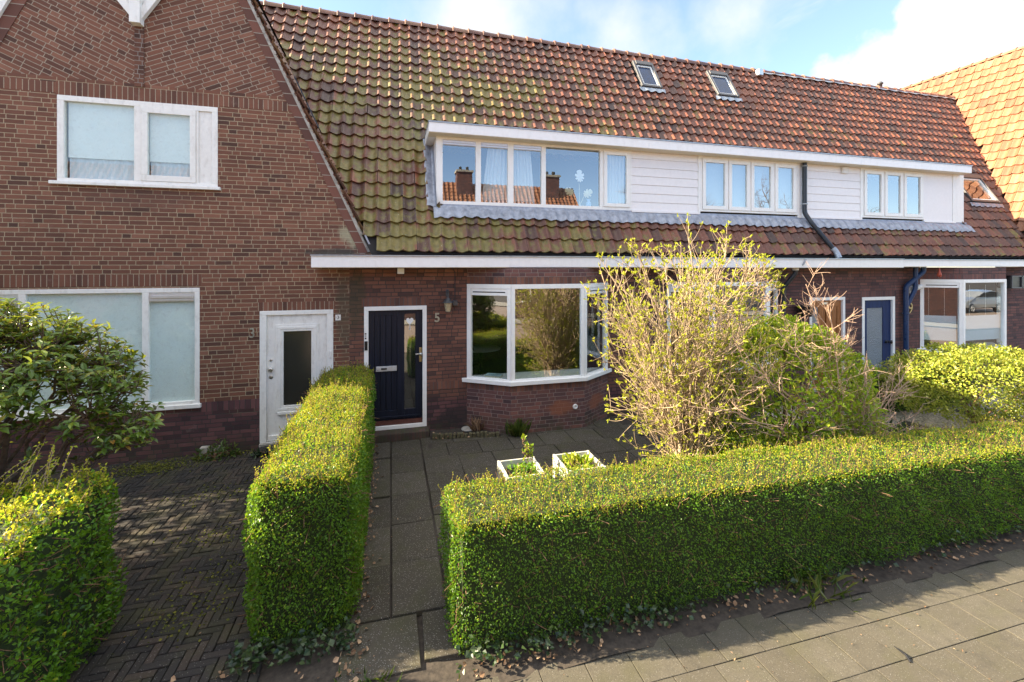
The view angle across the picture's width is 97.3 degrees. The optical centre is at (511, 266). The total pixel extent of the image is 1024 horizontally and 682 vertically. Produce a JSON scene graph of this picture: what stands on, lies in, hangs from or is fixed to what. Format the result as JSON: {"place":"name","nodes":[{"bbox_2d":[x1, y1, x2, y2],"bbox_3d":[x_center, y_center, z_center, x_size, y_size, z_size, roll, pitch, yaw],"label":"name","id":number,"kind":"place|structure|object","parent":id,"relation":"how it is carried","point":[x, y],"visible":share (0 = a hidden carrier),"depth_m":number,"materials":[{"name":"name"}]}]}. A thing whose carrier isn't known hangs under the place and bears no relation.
{"place":"outdoors","nodes":[
{"label":"outdoors","id":0,"kind":"place"},
{"bbox_2d":[66,449,276,681],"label":"driveway","id":1,"kind":"structure","parent":0,"point":[190,658],"depth_m":4.55,"materials":[{"name":"grey brick"}]},
{"bbox_2d":[0,297,164,493],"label":"evergreen bush","id":2,"kind":"object","parent":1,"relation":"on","point":[29,356],"visible":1,"depth_m":4.47,"materials":[{"name":"green plant"}]},
{"bbox_2d":[95,450,255,653],"bbox_3d":[-4.181,3.112,5.498,3.783,0.075,4.285,0,0,-15],"label":"moss patch","id":3,"kind":"object","parent":1,"relation":"on","point":[141,469],"visible":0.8,"depth_m":5.21,"materials":[{"name":"green plant"}]},
{"bbox_2d":[191,438,241,461],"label":"weed","id":4,"kind":"object","parent":1,"relation":"on","point":[217,454],"visible":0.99,"depth_m":7.30,"materials":[{"name":"green plant"}]},
{"bbox_2d":[259,444,276,454],"bbox_3d":[-4.035,3.070,7.530,0.357,0.100,0.168,0,0,-31],"label":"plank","id":5,"kind":"object","parent":1,"relation":"on","point":[263,448],"visible":0.33,"depth_m":7.46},
{"bbox_2d":[337,418,672,681],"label":"garden path","id":6,"kind":"structure","parent":0,"point":[417,589],"depth_m":5.42,"materials":[{"name":"concrete"}]},
{"bbox_2d":[429,428,501,438],"bbox_3d":[-0.864,3.092,8.387,1.345,0.025,0.429,0,0,-8],"label":"flower bed","id":7,"kind":"object","parent":6,"relation":"on","point":[452,431],"visible":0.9,"depth_m":8.41,"materials":[{"name":"soil"}]},
{"bbox_2d":[461,426,471,431],"bbox_3d":[-0.826,3.072,8.509,0.280,0.035,0.280,0,0,-15],"label":"saucer","id":8,"kind":"object","parent":7,"relation":"on","point":[465,428],"visible":0.77,"depth_m":8.43,"materials":[{"name":"white ceramic"}]},
{"bbox_2d":[466,416,484,431],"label":"grass tuft","id":9,"kind":"object","parent":7,"relation":"on","point":[475,426],"visible":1,"depth_m":8.37,"materials":[{"name":"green plant"}]},
{"bbox_2d":[504,418,531,436],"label":"grass tuft","id":10,"kind":"object","parent":6,"relation":"on","point":[518,428],"visible":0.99,"depth_m":8.23,"materials":[{"name":"green plant"}]},
{"bbox_2d":[497,456,546,484],"bbox_3d":[0.128,2.929,6.146,0.546,0.382,0.556,0,0,-15],"label":"planter","id":11,"kind":"object","parent":6,"relation":"on","point":[502,465],"visible":0.34,"depth_m":6.31,"materials":[{"name":"paint"}]},
{"bbox_2d":[507,458,535,474],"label":"weed","id":12,"kind":"object","parent":11,"relation":"in","point":[527,467],"visible":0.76,"depth_m":6.17,"materials":[{"name":"green plant"}]},
{"bbox_2d":[521,433,533,462],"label":"weed stalk","id":13,"kind":"object","parent":11,"relation":"in","point":[527,448],"visible":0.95,"depth_m":6.33,"materials":[{"name":"green plant"}]},
{"bbox_2d":[553,450,605,477],"bbox_3d":[0.942,2.929,6.355,0.566,0.382,0.576,0,0,-15],"label":"planter","id":14,"kind":"object","parent":6,"relation":"on","point":[557,458],"visible":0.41,"depth_m":6.43,"materials":[{"name":"paint"}]},
{"bbox_2d":[560,451,595,469],"bbox_3d":[0.907,2.877,6.334,0.479,0.559,0.565,0,0,-15],"label":"primrose","id":15,"kind":"object","parent":14,"relation":"in","point":[573,457],"visible":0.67,"depth_m":6.34,"materials":[{"name":"yellow plant"}]},
{"bbox_2d":[5,378,1023,681],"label":"garden soil","id":16,"kind":"structure","parent":0,"point":[325,668],"depth_m":4.01,"materials":[{"name":"brown soil"}]},
{"bbox_2d":[0,459,128,681],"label":"hedge","id":17,"kind":"object","parent":16,"relation":"on","point":[57,609],"visible":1,"depth_m":3.29,"materials":[{"name":"green plant"}]},
{"bbox_2d":[0,438,89,503],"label":"hedge shoots","id":18,"kind":"object","parent":17,"relation":"attached to","point":[26,469],"visible":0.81,"depth_m":3.64,"materials":[{"name":"green plant"}]},
{"bbox_2d":[250,447,268,459],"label":"weed","id":19,"kind":"object","parent":16,"relation":"on","point":[266,451],"visible":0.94,"depth_m":7.34,"materials":[{"name":"green plant"}]},
{"bbox_2d":[237,361,377,643],"bbox_3d":[-2.308,2.371,5.750,1.173,1.620,4.407,0,0,-15],"label":"hedge","id":20,"kind":"object","parent":16,"relation":"on","point":[309,496],"visible":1,"depth_m":3.86,"materials":[{"name":"green plant"}]},
{"bbox_2d":[333,666,401,681],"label":"grass tuft","id":21,"kind":"object","parent":16,"relation":"on","point":[381,679],"visible":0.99,"depth_m":3.41,"materials":[{"name":"green plant"}]},
{"bbox_2d":[170,430,1023,681],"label":"dead leaves","id":22,"kind":"object","parent":16,"relation":"on","point":[353,651],"visible":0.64,"depth_m":4.03,"materials":[{"name":"brown plant"}]},
{"bbox_2d":[225,521,1023,678],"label":"ivy","id":23,"kind":"object","parent":16,"relation":"on","point":[246,655],"visible":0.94,"depth_m":3.68,"materials":[{"name":"green plant"}]},
{"bbox_2d":[580,212,800,463],"bbox_3d":[2.445,1.213,6.304,3.132,3.938,2.056,0,0,-15],"label":"flowering shrub","id":24,"kind":"object","parent":16,"relation":"on","point":[680,426],"visible":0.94,"depth_m":6.06,"materials":[{"name":"beige plant"}]},
{"bbox_2d":[433,414,1023,653],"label":"hedge","id":25,"kind":"object","parent":16,"relation":"on","point":[530,554],"visible":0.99,"depth_m":4.34,"materials":[{"name":"green plant"}]},
{"bbox_2d":[695,312,888,458],"bbox_3d":[4.054,1.919,6.734,2.859,2.482,2.073,0,0,-15],"label":"evergreen shrub","id":26,"kind":"object","parent":16,"relation":"on","point":[778,320],"visible":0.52,"depth_m":6.16,"materials":[{"name":"green plant"}]},
{"bbox_2d":[670,413,925,461],"bbox_3d":[4.111,2.627,6.214,4.338,1.076,1.220,0,0,-15],"label":"shrub","id":27,"kind":"object","parent":16,"relation":"on","point":[753,432],"visible":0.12,"depth_m":6.08,"materials":[{"name":"green plant"}]},
{"bbox_2d":[677,259,933,449],"bbox_3d":[4.341,1.535,6.087,4.880,3.282,1.272,0,0,-20],"label":"dry shrub","id":28,"kind":"object","parent":16,"relation":"on","point":[834,387],"visible":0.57,"depth_m":5.99,"materials":[{"name":"brown plant"}]},
{"bbox_2d":[759,557,867,611],"bbox_3d":[3.049,3.023,4.407,1.220,0.255,0.801,0,0,-15],"label":"grass tuft","id":29,"kind":"object","parent":16,"relation":"on","point":[817,584],"visible":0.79,"depth_m":4.36,"materials":[{"name":"green plant"}]},
{"bbox_2d":[259,0,1023,88],"label":"sky","id":30,"kind":"structure","parent":0,"point":[898,44],"materials":[{"name":"blue"}]},
{"bbox_2d":[476,549,1023,681],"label":"pavement","id":31,"kind":"structure","parent":0,"point":[849,645],"depth_m":3.77,"materials":[{"name":"concrete"}]},
{"bbox_2d":[123,429,1021,681],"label":"leaf crumbs","id":32,"kind":"object","parent":31,"relation":"on","point":[658,634],"visible":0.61,"depth_m":4.07,"materials":[{"name":"brown plant"}]},
{"bbox_2d":[894,646,911,662],"bbox_3d":[3.170,3.141,3.650,0.025,0.030,0.145,0,0,-3],"label":"stick","id":33,"kind":"object","parent":31,"relation":"on","point":[906,656],"visible":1,"depth_m":3.63,"materials":[{"name":"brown wood"}]},
{"bbox_2d":[759,381,1023,435],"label":"gravel path","id":34,"kind":"structure","parent":0,"point":[938,419],"depth_m":9.39,"materials":[{"name":"grey gravel"}]},
{"bbox_2d":[874,417,942,440],"bbox_3d":[6.723,2.873,7.847,1.478,0.494,1.094,0,0,-31],"label":"iris clump","id":35,"kind":"object","parent":34,"relation":"on","point":[903,424],"visible":0.08,"depth_m":7.83,"materials":[{"name":"green plant"}]},
{"bbox_2d":[844,364,979,412],"bbox_3d":[8.965,2.691,10.074,3.514,0.958,0.869,0,0,-15],"label":"hedge","id":36,"kind":"object","parent":34,"relation":"on","point":[901,407],"visible":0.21,"depth_m":9.77,"materials":[{"name":"green plant"}]},
{"bbox_2d":[876,341,1023,427],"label":"variegated shrub","id":37,"kind":"object","parent":34,"relation":"on","point":[999,356],"visible":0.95,"depth_m":8.43,"materials":[{"name":"green plant"}]},
{"label":"ground","id":38,"kind":"structure","parent":0,"visible":0},
{"bbox_2d":[0,0,376,473],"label":"gable house","id":39,"kind":"structure","parent":38,"relation":"on","point":[176,209],"depth_m":7.39,"materials":[{"name":"red brick"}]},
{"bbox_2d":[0,288,201,421],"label":"window","id":40,"kind":"structure","parent":39,"relation":"in","point":[163,324],"depth_m":7.29,"materials":[{"name":"white paint"}]},
{"bbox_2d":[48,94,220,190],"bbox_3d":[-6.098,-1.930,7.645,2.310,1.500,0.960,0,0,-15],"label":"window","id":41,"kind":"structure","parent":39,"relation":"in","point":[101,141],"depth_m":7.24,"materials":[{"name":"white paint"}]},
{"bbox_2d":[260,0,660,443],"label":"row house","id":42,"kind":"structure","parent":38,"relation":"on","point":[415,121],"depth_m":9.23,"materials":[{"name":"brown brick"}]},
{"bbox_2d":[406,318,412,329],"bbox_3d":[-1.904,1.075,8.392,0.132,0.221,0.008,0,0,-15],"label":"heart ornament","id":43,"kind":"object","parent":42,"relation":"hanging from","point":[409,321],"visible":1,"depth_m":8.39,"materials":[{"name":"white paint"}]},
{"bbox_2d":[443,268,457,311],"bbox_3d":[-1.158,0.446,8.440,0.293,0.839,0.203,0,0,-15],"label":"wall lantern","id":44,"kind":"object","parent":42,"relation":"attached to","point":[447,301],"depth_m":8.40,"materials":[{"name":"grey metal"}]},
{"bbox_2d":[472,346,480,374],"bbox_3d":[-1.052,2.476,11.576,0.435,0.991,0.435,0,0,-32],"label":"dining chair","id":45,"kind":"object","parent":42,"relation":"in","point":[474,363],"visible":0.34,"depth_m":11.56,"materials":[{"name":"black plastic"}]},
{"bbox_2d":[472,344,499,374],"bbox_3d":[-0.871,2.595,12.246,1.120,0.750,1.120,0,0,-15],"label":"dining table","id":46,"kind":"object","parent":42,"relation":"in","point":[479,349],"visible":0.71,"depth_m":12.21,"materials":[{"name":"white paint"}]},
{"bbox_2d":[485,373,502,377],"bbox_3d":[-0.348,2.093,8.604,0.308,0.050,0.208,0,0,19],"label":"book","id":47,"kind":"object","parent":42,"relation":"on","point":[494,375],"visible":1,"depth_m":8.54,"materials":[{"name":"white paper"}]},
{"bbox_2d":[482,148,506,202],"bbox_3d":[-0.341,-1.840,9.209,0.580,1.200,0.067,0,0,-15],"label":"curtain","id":48,"kind":"object","parent":42,"relation":"hanging from","point":[495,184],"visible":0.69,"depth_m":9.21,"materials":[{"name":"white fabric"}]},
{"bbox_2d":[514,150,534,203],"bbox_3d":[0.243,-1.840,9.366,0.510,1.200,0.067,0,0,-15],"label":"curtain","id":49,"kind":"object","parent":42,"relation":"hanging from","point":[523,185],"visible":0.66,"depth_m":9.37,"materials":[{"name":"white fabric"}]},
{"bbox_2d":[462,282,611,385],"bbox_3d":[0.625,1.276,8.784,3.151,1.868,0.665,0,0,-15],"label":"bay window","id":50,"kind":"structure","parent":42,"relation":"in","point":[511,378],"depth_m":8.59,"materials":[{"name":"white paint"}]},
{"bbox_2d":[565,170,592,205],"bbox_3d":[1.439,-1.655,9.686,0.648,0.830,0.046,0,0,-17],"label":"leaf ornament","id":51,"kind":"object","parent":42,"relation":"attached to","point":[579,175],"visible":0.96,"depth_m":9.68,"materials":[{"name":"white paper"}]},
{"bbox_2d":[586,199,590,205],"bbox_3d":[1.653,-1.345,9.727,0.110,0.190,0.110,0,0,-15],"label":"vase","id":52,"kind":"object","parent":42,"relation":"on","point":[588,202],"visible":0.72,"depth_m":9.69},
{"bbox_2d":[607,155,623,203],"bbox_3d":[2.246,-1.840,9.907,0.500,1.200,0.067,0,0,-15],"label":"curtain","id":53,"kind":"object","parent":42,"relation":"hanging from","point":[615,179],"visible":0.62,"depth_m":9.92,"materials":[{"name":"white fabric"}]},
{"bbox_2d":[548,45,903,412],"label":"row house","id":54,"kind":"structure","parent":38,"relation":"on","point":[721,150],"depth_m":10.90,"materials":[{"name":"brown tile"}]},
{"bbox_2d":[663,281,779,369],"bbox_3d":[4.841,1.276,9.922,3.153,1.868,0.665,0,0,-15],"label":"bay window","id":55,"kind":"structure","parent":54,"relation":"in","point":[670,286],"depth_m":9.74,"materials":[{"name":"white paint"}]},
{"bbox_2d":[797,304,813,316],"bbox_3d":[6.848,1.035,10.509,0.370,0.270,0.373,0,0,-15],"label":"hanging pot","id":56,"kind":"object","parent":54,"relation":"hanging from","point":[804,308],"visible":0.7,"depth_m":10.40,"materials":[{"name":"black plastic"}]},
{"bbox_2d":[686,68,1023,388],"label":"row house","id":57,"kind":"structure","parent":38,"relation":"on","point":[916,180],"depth_m":12.37,"materials":[{"name":"brown tile"}]},
{"bbox_2d":[909,284,923,292],"bbox_3d":[10.341,0.577,11.546,0.314,0.245,0.140,0,0,13],"label":"wall lamp","id":58,"kind":"object","parent":57,"relation":"attached to","point":[920,286],"visible":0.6,"depth_m":11.50,"materials":[{"name":"white plastic"}]},
{"bbox_2d":[917,279,1006,351],"bbox_3d":[12.146,1.276,11.893,3.245,1.868,0.665,0,0,-15],"label":"bay window","id":59,"kind":"structure","parent":57,"relation":"in","point":[932,327],"depth_m":11.68,"materials":[{"name":"white paint"}]},
{"bbox_2d":[815,46,1023,377],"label":"gable house","id":60,"kind":"structure","parent":38,"relation":"on","point":[988,93],"depth_m":14.81,"materials":[{"name":"orange ceramic"}]}
]}

